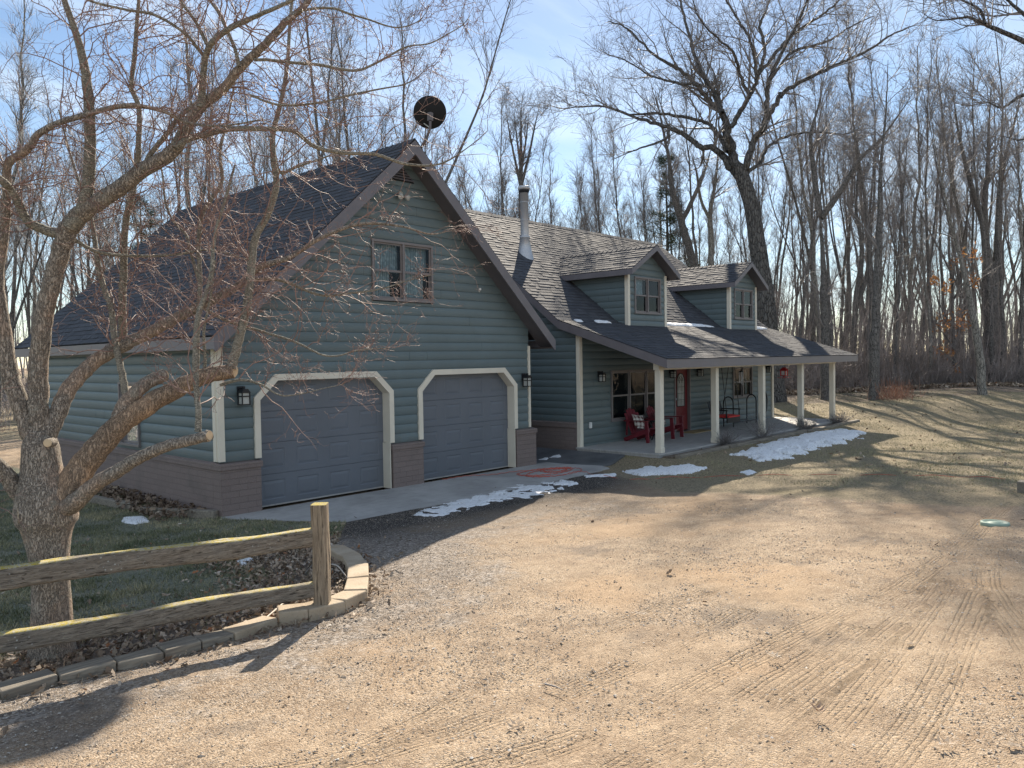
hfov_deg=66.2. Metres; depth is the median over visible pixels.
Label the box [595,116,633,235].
bare tree
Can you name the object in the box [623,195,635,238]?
bare tree
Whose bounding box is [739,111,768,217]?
bare tree
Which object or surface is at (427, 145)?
bare tree
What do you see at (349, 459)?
garage door
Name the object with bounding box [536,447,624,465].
walkway
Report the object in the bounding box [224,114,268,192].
bare tree
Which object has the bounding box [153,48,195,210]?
bare tree
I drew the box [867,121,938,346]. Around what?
bare tree
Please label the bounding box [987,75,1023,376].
bare tree
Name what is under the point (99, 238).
bare tree
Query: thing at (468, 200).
bare tree
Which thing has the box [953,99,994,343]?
bare tree
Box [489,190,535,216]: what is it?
bare tree
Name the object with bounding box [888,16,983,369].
bare tree
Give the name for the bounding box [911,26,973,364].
bare tree
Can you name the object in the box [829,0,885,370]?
bare tree
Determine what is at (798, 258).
bare tree
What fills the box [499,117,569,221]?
bare tree
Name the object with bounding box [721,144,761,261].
bare tree
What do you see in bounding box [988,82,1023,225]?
bare tree
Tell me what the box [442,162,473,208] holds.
bare tree
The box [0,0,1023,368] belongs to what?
sky
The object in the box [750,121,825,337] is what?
bare tree
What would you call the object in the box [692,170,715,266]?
bare tree
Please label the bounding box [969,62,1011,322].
bare tree
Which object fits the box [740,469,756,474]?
snow patch
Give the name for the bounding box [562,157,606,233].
bare tree
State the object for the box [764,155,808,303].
bare tree
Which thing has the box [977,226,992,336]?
bare tree
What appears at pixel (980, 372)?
birch tree
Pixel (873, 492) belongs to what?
lawn
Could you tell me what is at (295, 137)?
bare tree
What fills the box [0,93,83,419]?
bare tree
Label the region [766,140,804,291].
bare tree
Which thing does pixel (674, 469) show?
snow patch
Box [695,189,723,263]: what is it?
bare tree
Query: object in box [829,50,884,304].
bare tree
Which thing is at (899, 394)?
rust shrub
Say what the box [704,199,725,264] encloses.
bare tree
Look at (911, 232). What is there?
bare tree
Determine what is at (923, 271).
bare tree
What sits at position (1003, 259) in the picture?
bare tree
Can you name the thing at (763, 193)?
bare tree
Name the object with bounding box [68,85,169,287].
bare tree
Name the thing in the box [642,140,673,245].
bare tree
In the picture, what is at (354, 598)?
edging block
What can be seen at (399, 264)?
window
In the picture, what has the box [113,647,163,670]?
edging block
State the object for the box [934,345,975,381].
fallen branch
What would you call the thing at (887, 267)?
bare tree
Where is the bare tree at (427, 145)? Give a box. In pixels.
[396,52,459,191]
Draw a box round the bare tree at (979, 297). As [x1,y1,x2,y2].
[955,201,1011,323]
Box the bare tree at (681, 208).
[667,151,690,259]
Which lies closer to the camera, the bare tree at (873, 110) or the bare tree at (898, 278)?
the bare tree at (898, 278)
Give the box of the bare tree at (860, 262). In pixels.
[818,85,908,384]
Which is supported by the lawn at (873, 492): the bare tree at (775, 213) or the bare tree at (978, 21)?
the bare tree at (978, 21)
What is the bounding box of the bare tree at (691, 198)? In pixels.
[663,63,705,266]
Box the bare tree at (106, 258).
[84,213,130,278]
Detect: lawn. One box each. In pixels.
[0,375,1023,507]
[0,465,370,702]
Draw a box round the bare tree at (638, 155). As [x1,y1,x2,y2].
[626,148,658,241]
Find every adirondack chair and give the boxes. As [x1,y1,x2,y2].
[623,408,664,442]
[646,406,683,438]
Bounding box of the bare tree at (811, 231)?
[764,30,820,381]
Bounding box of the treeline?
[6,217,1020,377]
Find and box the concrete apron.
[220,462,609,521]
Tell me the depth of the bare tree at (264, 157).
58.04 m
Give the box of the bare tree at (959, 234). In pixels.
[928,79,982,354]
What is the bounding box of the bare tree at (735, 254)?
[719,236,747,263]
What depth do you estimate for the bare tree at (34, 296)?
61.88 m
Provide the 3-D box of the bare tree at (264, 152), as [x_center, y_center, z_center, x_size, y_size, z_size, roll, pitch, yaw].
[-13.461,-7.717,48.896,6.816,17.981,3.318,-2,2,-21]
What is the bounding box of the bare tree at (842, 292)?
[835,92,875,365]
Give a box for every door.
[260,377,383,506]
[421,373,507,480]
[674,369,690,432]
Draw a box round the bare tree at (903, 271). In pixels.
[865,211,938,334]
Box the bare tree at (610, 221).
[586,188,634,238]
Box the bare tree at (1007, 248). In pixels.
[980,192,1023,301]
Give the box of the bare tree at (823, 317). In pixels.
[768,31,939,399]
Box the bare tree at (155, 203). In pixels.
[147,145,181,231]
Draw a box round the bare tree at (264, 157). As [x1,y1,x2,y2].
[247,108,278,184]
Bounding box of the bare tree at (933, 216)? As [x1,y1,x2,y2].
[920,141,946,345]
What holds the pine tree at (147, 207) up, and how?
on the lawn at (873, 492)
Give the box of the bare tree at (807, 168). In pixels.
[763,50,832,378]
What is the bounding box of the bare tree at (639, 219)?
[634,196,654,240]
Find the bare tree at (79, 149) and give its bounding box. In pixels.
[63,140,131,264]
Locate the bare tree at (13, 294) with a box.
[0,41,50,341]
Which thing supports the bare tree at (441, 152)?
on the woodland ground at (790, 397)
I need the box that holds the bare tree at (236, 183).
[177,140,311,206]
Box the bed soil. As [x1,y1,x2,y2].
[663,423,834,458]
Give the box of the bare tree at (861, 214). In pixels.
[830,114,884,364]
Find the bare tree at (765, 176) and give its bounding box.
[736,108,793,232]
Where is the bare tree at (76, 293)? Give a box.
[1,121,108,297]
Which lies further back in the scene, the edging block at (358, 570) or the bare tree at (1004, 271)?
the bare tree at (1004, 271)
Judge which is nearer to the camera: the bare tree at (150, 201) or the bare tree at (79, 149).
the bare tree at (79, 149)
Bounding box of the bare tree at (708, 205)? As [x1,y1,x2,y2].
[699,174,720,240]
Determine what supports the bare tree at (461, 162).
on the woodland ground at (790, 397)
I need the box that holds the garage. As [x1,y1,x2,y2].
[14,138,555,516]
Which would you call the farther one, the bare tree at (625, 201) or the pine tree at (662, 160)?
the bare tree at (625, 201)
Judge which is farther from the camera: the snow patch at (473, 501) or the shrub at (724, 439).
the shrub at (724, 439)
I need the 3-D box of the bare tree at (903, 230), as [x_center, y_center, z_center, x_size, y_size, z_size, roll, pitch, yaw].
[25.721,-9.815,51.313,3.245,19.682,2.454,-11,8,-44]
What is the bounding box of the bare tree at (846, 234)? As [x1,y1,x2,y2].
[834,160,857,290]
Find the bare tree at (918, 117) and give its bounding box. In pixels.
[887,19,937,356]
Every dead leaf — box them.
[506,717,523,729]
[810,699,825,711]
[927,736,958,743]
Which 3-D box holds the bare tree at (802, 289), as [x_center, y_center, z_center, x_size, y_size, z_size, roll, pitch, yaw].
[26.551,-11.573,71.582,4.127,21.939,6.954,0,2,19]
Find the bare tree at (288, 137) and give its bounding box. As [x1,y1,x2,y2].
[270,15,376,181]
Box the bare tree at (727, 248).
[681,223,741,265]
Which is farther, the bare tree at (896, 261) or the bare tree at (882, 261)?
the bare tree at (882, 261)
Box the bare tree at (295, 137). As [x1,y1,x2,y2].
[262,79,320,175]
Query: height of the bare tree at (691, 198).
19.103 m
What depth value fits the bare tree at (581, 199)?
62.26 m
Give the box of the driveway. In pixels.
[0,354,1023,767]
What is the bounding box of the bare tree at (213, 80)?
[171,15,235,202]
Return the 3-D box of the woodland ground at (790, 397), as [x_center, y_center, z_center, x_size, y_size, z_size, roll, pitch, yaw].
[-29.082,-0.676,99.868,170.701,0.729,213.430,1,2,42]
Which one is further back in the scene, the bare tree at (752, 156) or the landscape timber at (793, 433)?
the bare tree at (752, 156)
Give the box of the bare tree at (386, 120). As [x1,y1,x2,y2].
[362,95,400,150]
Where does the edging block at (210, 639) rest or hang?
on the lawn at (16, 669)
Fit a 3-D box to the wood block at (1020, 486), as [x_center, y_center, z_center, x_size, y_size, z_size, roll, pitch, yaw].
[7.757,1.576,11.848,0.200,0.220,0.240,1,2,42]
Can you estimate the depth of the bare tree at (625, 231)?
47.65 m
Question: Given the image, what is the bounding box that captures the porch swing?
[707,367,740,422]
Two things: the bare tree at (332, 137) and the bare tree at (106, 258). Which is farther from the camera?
the bare tree at (106, 258)
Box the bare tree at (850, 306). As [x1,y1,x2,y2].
[828,68,883,346]
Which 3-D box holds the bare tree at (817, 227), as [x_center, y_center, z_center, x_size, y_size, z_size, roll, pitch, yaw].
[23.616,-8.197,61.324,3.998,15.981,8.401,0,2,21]
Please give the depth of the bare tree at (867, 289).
47.53 m
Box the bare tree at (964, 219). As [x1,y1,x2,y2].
[928,159,974,307]
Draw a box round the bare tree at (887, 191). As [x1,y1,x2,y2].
[851,114,919,339]
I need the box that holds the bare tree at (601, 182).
[572,120,619,234]
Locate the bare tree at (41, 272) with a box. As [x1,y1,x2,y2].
[1,172,90,311]
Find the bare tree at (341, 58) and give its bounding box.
[282,0,378,157]
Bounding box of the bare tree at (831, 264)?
[792,235,844,311]
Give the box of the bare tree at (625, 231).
[599,196,647,241]
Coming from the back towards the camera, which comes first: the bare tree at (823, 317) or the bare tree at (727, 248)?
the bare tree at (727, 248)
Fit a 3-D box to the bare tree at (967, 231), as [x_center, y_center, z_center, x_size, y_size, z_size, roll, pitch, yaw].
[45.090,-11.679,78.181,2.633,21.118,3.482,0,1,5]
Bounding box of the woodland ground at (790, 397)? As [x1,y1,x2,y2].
[1,377,1023,411]
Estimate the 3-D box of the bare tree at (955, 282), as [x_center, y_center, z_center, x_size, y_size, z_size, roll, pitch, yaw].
[26.596,-9.343,49.982,6.206,18.803,3.577,0,2,14]
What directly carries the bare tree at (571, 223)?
on the woodland ground at (790, 397)
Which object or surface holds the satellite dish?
attached to the garage
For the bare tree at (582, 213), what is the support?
on the woodland ground at (790, 397)
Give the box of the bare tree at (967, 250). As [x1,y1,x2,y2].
[941,193,980,295]
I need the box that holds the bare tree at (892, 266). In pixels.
[888,204,915,350]
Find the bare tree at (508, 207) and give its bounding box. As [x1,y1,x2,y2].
[486,194,516,212]
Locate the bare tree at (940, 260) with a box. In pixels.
[909,43,978,360]
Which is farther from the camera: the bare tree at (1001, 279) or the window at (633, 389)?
the bare tree at (1001, 279)
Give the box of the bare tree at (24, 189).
[0,166,45,241]
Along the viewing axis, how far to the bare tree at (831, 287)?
72.13 m
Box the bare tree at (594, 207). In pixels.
[575,167,616,232]
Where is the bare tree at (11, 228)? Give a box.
[0,116,70,270]
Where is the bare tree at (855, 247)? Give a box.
[825,107,866,338]
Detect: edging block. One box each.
[0,669,57,700]
[56,655,115,683]
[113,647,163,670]
[157,635,200,659]
[193,630,233,648]
[222,616,276,639]
[277,603,307,625]
[304,596,344,621]
[330,546,359,561]
[331,590,366,612]
[342,554,365,571]
[344,577,368,601]
[347,563,368,578]
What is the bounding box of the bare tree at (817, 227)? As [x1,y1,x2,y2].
[788,174,834,304]
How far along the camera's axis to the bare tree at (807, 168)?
47.09 m
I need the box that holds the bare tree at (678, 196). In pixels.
[658,151,700,266]
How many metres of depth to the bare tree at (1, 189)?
52.34 m
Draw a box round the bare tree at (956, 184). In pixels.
[921,40,986,367]
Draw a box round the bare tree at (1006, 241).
[988,167,1023,294]
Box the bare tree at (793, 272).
[785,220,805,333]
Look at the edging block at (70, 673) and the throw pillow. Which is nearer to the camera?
the edging block at (70, 673)
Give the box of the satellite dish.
[413,96,445,147]
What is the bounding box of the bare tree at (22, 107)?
[0,0,64,418]
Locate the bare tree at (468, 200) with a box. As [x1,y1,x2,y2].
[441,110,531,217]
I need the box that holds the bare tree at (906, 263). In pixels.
[890,167,929,364]
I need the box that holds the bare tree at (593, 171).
[576,110,614,232]
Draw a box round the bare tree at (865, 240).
[852,174,885,293]
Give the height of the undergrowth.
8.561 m
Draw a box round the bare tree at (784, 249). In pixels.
[771,113,807,321]
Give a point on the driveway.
(814, 644)
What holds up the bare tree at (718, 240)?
on the woodland ground at (790, 397)
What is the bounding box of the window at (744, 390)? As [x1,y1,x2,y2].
[707,366,752,398]
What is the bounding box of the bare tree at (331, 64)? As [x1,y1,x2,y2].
[269,0,360,169]
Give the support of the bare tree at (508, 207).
on the woodland ground at (790, 397)
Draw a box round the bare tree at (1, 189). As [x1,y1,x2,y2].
[0,66,29,400]
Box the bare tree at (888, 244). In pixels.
[872,187,900,292]
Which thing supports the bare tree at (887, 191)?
on the woodland ground at (790, 397)
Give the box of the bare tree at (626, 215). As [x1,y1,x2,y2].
[617,197,633,237]
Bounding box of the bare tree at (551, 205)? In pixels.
[532,143,566,224]
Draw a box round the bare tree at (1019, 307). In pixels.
[1015,149,1023,357]
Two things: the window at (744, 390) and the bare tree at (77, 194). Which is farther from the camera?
the bare tree at (77, 194)
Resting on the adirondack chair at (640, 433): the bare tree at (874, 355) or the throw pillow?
the throw pillow
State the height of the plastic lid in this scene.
0.080 m
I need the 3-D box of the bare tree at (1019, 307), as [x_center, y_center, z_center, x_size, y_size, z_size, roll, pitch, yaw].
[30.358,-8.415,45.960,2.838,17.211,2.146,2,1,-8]
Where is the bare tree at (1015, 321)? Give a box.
[1003,151,1017,341]
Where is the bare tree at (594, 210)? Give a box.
[586,174,607,232]
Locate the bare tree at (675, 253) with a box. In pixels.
[642,198,683,258]
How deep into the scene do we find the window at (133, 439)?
14.63 m
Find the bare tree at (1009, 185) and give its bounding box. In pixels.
[988,112,1023,314]
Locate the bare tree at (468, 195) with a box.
[449,180,484,211]
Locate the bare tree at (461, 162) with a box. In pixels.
[452,156,477,208]
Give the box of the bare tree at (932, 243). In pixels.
[920,115,967,380]
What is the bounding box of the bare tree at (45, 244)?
[0,145,74,310]
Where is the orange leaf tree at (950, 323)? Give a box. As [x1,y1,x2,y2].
[913,202,988,373]
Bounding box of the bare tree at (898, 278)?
[885,111,921,384]
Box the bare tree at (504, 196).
[461,181,519,217]
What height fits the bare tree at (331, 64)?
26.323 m
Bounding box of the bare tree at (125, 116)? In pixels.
[110,109,147,231]
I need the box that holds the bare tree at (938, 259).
[928,174,951,336]
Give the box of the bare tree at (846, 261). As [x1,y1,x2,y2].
[830,196,876,332]
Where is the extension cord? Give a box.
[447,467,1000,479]
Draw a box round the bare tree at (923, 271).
[891,139,938,381]
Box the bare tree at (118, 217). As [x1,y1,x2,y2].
[74,151,143,282]
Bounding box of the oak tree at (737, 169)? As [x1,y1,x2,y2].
[498,0,957,402]
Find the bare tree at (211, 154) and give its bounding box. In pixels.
[194,103,233,196]
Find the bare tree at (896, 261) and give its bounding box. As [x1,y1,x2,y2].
[865,158,928,358]
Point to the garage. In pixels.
(453, 390)
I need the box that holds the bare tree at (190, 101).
[130,0,226,207]
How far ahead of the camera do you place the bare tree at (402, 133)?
40.10 m
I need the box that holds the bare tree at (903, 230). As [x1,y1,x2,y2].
[879,82,917,357]
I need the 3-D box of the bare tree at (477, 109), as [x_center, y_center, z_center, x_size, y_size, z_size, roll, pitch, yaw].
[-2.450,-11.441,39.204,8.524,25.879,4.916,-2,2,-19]
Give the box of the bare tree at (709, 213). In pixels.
[674,94,749,265]
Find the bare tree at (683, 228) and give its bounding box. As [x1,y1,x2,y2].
[634,61,745,267]
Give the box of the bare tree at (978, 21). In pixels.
[896,0,1023,177]
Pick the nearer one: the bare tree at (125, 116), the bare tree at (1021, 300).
the bare tree at (1021, 300)
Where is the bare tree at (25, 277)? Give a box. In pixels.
[10,179,41,326]
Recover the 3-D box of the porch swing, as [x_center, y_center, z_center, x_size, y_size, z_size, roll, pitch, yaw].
[6.249,-0.057,23.172,0.669,2.356,0.850,1,2,42]
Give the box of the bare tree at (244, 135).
[218,38,282,188]
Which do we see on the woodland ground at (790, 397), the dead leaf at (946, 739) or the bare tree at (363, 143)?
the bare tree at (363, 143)
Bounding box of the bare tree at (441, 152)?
[437,135,463,182]
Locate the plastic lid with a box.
[980,519,1009,526]
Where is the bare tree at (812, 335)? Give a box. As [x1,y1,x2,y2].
[727,0,846,385]
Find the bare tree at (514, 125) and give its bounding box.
[488,71,567,217]
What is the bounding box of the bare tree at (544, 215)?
[537,187,549,221]
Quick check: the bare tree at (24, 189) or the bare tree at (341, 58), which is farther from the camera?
the bare tree at (24, 189)
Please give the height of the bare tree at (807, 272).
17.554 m
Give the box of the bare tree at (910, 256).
[874,201,945,357]
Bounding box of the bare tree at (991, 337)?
[948,37,1005,379]
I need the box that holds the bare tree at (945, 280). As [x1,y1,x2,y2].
[924,221,980,325]
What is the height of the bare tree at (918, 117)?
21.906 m
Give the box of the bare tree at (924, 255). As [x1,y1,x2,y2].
[905,184,962,339]
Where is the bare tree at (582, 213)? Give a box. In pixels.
[567,188,595,230]
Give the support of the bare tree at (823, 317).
on the woodland ground at (790, 397)
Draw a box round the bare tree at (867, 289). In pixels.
[840,116,892,358]
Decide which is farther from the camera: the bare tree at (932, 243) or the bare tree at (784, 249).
the bare tree at (784, 249)
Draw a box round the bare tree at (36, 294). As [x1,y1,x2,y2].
[1,185,85,313]
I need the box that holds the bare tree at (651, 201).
[619,157,665,248]
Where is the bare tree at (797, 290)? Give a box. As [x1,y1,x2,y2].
[784,152,846,333]
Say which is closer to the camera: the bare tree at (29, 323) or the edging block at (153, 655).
the edging block at (153, 655)
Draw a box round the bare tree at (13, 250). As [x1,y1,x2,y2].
[0,148,31,293]
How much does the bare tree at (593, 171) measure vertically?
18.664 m
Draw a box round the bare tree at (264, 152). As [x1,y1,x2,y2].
[241,117,303,177]
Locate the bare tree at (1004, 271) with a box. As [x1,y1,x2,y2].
[988,187,1015,350]
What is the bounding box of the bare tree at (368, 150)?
[348,115,382,151]
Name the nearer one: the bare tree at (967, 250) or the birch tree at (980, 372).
the birch tree at (980, 372)
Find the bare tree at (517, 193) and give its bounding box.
[482,169,542,219]
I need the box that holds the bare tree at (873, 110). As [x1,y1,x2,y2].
[842,27,890,350]
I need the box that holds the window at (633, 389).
[610,369,664,421]
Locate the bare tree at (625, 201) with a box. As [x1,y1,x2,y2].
[599,166,665,242]
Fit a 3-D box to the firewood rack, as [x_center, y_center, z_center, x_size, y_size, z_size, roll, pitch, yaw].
[7.136,0.813,24.551,0.360,0.940,1.610,1,2,42]
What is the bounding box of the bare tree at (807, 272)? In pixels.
[794,71,856,386]
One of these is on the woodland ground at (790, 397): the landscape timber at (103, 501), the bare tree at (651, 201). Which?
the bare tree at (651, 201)
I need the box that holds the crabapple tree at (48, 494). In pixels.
[0,0,531,661]
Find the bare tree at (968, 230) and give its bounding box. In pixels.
[930,178,981,294]
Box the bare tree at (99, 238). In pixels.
[80,174,120,287]
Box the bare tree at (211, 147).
[175,26,255,197]
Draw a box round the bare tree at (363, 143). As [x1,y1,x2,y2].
[349,84,376,156]
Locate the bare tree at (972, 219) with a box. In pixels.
[935,72,994,358]
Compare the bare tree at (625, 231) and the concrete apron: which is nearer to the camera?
the concrete apron
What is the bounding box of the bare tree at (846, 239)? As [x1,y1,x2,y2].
[803,93,862,366]
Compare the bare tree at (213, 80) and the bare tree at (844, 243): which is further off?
the bare tree at (844, 243)
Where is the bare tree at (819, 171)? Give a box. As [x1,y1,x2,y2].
[792,60,843,384]
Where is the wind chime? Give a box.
[739,370,742,384]
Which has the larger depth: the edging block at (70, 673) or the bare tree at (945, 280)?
the bare tree at (945, 280)
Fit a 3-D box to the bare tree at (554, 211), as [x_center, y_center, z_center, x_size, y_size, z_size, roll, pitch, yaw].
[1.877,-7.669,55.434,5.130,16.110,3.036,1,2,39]
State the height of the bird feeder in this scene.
0.849 m
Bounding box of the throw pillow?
[632,414,644,428]
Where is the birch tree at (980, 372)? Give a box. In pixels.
[898,44,1018,394]
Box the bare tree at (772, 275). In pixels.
[718,208,788,287]
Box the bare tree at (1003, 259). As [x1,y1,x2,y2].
[990,193,1023,335]
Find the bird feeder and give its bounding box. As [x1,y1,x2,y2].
[777,367,790,377]
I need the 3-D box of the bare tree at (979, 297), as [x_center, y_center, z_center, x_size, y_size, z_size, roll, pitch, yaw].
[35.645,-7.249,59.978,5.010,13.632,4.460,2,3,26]
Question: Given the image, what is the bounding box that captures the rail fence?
[0,502,330,653]
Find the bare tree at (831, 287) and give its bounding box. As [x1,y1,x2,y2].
[819,197,836,344]
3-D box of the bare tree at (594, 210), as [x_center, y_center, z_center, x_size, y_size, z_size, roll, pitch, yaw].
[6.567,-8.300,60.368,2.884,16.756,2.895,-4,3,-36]
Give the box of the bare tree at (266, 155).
[256,111,278,183]
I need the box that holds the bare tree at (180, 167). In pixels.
[160,91,199,213]
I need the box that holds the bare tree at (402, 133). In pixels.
[391,120,426,150]
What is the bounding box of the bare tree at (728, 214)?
[695,157,789,277]
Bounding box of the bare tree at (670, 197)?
[658,142,682,254]
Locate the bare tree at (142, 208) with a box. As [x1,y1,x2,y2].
[99,120,228,247]
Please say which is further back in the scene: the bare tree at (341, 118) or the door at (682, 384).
the bare tree at (341, 118)
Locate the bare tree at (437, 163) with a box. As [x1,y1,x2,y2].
[429,147,449,184]
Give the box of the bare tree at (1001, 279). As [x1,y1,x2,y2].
[961,0,1023,380]
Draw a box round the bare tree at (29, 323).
[11,159,42,335]
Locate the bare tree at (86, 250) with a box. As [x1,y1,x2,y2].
[65,168,101,287]
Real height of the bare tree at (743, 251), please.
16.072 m
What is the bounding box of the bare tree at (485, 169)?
[465,153,512,216]
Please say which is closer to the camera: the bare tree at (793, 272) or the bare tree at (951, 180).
the bare tree at (951, 180)
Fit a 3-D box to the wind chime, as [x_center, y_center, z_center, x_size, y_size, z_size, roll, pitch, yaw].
[6.993,-0.628,23.988,0.139,1.328,0.139,1,2,42]
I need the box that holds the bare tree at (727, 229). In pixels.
[717,193,738,263]
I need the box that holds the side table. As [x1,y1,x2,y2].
[645,420,654,439]
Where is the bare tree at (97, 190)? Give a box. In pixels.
[65,104,138,279]
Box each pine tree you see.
[94,191,162,281]
[636,151,705,267]
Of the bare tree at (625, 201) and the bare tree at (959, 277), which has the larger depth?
the bare tree at (625, 201)
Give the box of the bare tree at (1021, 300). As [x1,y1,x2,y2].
[995,71,1023,379]
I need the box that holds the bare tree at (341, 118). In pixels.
[292,24,371,171]
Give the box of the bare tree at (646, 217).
[633,169,658,242]
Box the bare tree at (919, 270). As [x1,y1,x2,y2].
[912,209,942,334]
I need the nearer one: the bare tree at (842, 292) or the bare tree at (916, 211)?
the bare tree at (842, 292)
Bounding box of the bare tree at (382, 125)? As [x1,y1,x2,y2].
[368,100,407,149]
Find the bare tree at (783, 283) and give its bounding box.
[774,257,792,320]
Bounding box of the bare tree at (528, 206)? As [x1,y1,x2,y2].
[492,169,573,225]
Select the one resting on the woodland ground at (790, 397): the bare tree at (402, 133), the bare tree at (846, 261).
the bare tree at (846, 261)
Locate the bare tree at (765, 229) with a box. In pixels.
[744,208,772,259]
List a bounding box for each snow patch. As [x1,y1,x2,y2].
[122,516,148,523]
[237,558,252,566]
[415,480,577,516]
[538,455,560,459]
[584,473,616,477]
[594,320,610,322]
[622,464,706,475]
[667,322,712,326]
[729,428,865,461]
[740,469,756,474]
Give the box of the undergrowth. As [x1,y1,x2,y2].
[0,248,1023,445]
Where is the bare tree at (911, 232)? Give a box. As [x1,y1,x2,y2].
[899,170,928,337]
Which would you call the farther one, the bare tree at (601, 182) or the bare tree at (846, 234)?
the bare tree at (846, 234)
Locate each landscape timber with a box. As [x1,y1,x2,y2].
[89,495,134,509]
[139,507,218,518]
[727,437,772,447]
[767,429,806,439]
[807,424,838,432]
[835,419,859,425]
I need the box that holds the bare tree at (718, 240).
[701,213,739,265]
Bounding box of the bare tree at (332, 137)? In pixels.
[273,43,422,173]
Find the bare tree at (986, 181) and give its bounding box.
[910,35,1023,370]
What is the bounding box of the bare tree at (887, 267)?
[850,185,913,329]
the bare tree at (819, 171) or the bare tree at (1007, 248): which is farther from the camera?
the bare tree at (1007, 248)
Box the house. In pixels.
[464,185,857,457]
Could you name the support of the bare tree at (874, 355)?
on the woodland ground at (790, 397)
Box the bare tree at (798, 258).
[774,207,819,286]
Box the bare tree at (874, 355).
[819,37,933,400]
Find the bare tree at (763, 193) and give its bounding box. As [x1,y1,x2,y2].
[749,97,782,211]
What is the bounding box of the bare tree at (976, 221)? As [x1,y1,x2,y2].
[964,153,996,361]
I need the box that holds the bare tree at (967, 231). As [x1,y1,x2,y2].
[956,163,975,317]
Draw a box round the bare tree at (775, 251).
[768,225,785,294]
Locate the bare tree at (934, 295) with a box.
[914,258,962,339]
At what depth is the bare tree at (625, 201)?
73.90 m
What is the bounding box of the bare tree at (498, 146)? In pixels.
[482,82,518,213]
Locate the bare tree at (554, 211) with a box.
[505,169,563,223]
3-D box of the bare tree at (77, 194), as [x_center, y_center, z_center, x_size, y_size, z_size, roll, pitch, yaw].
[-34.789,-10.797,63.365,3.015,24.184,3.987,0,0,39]
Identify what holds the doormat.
on the house
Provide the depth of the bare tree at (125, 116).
58.96 m
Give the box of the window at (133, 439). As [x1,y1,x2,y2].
[117,382,141,446]
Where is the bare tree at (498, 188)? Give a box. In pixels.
[486,163,512,212]
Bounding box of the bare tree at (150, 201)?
[141,179,155,233]
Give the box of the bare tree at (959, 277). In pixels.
[907,60,985,360]
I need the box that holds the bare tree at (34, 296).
[26,83,74,394]
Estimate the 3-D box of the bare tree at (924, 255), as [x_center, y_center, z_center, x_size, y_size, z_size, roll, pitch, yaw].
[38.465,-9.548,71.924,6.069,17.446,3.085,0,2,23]
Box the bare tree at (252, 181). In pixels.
[214,100,288,196]
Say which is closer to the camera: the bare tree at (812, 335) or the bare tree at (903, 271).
the bare tree at (812, 335)
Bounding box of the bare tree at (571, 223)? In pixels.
[553,152,594,230]
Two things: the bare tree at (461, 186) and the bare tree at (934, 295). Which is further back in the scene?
the bare tree at (934, 295)
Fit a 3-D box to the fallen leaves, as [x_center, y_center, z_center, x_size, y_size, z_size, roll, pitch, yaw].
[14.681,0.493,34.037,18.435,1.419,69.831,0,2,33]
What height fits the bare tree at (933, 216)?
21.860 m
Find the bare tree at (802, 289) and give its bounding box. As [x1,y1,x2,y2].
[782,160,827,337]
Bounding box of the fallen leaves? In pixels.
[0,376,1023,745]
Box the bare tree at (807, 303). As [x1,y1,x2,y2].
[787,140,816,336]
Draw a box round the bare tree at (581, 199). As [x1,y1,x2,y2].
[572,171,591,229]
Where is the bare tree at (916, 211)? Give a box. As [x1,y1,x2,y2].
[873,130,946,323]
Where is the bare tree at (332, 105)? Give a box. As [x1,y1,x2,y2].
[303,46,362,161]
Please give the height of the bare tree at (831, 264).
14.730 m
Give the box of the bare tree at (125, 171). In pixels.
[101,88,152,235]
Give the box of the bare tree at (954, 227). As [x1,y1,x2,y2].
[931,124,970,337]
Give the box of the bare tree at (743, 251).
[724,210,763,263]
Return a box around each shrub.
[716,430,741,444]
[731,409,795,438]
[792,413,817,429]
[825,412,854,424]
[860,376,926,401]
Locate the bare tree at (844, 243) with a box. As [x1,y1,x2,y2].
[829,210,851,298]
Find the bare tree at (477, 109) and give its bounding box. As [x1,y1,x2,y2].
[376,0,530,182]
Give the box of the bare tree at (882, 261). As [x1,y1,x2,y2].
[851,232,891,300]
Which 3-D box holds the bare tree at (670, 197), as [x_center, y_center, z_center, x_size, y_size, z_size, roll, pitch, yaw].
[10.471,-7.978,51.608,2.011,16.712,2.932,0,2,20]
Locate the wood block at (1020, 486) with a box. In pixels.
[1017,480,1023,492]
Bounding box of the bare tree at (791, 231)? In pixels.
[778,146,800,335]
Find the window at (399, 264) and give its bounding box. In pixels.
[344,238,434,303]
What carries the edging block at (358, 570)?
on the lawn at (16, 669)
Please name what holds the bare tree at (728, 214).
on the woodland ground at (790, 397)
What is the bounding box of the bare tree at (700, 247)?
[681,221,718,264]
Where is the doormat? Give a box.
[679,429,710,433]
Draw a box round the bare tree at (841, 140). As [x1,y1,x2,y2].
[802,81,862,342]
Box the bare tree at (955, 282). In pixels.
[887,98,976,356]
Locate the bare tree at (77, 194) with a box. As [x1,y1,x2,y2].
[58,108,99,299]
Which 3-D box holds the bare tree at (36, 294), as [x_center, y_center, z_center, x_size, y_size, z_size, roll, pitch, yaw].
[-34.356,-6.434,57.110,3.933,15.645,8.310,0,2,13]
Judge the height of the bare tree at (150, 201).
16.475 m
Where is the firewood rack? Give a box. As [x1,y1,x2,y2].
[723,394,756,426]
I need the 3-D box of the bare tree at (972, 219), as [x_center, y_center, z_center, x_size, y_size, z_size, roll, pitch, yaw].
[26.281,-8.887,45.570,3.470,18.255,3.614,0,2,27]

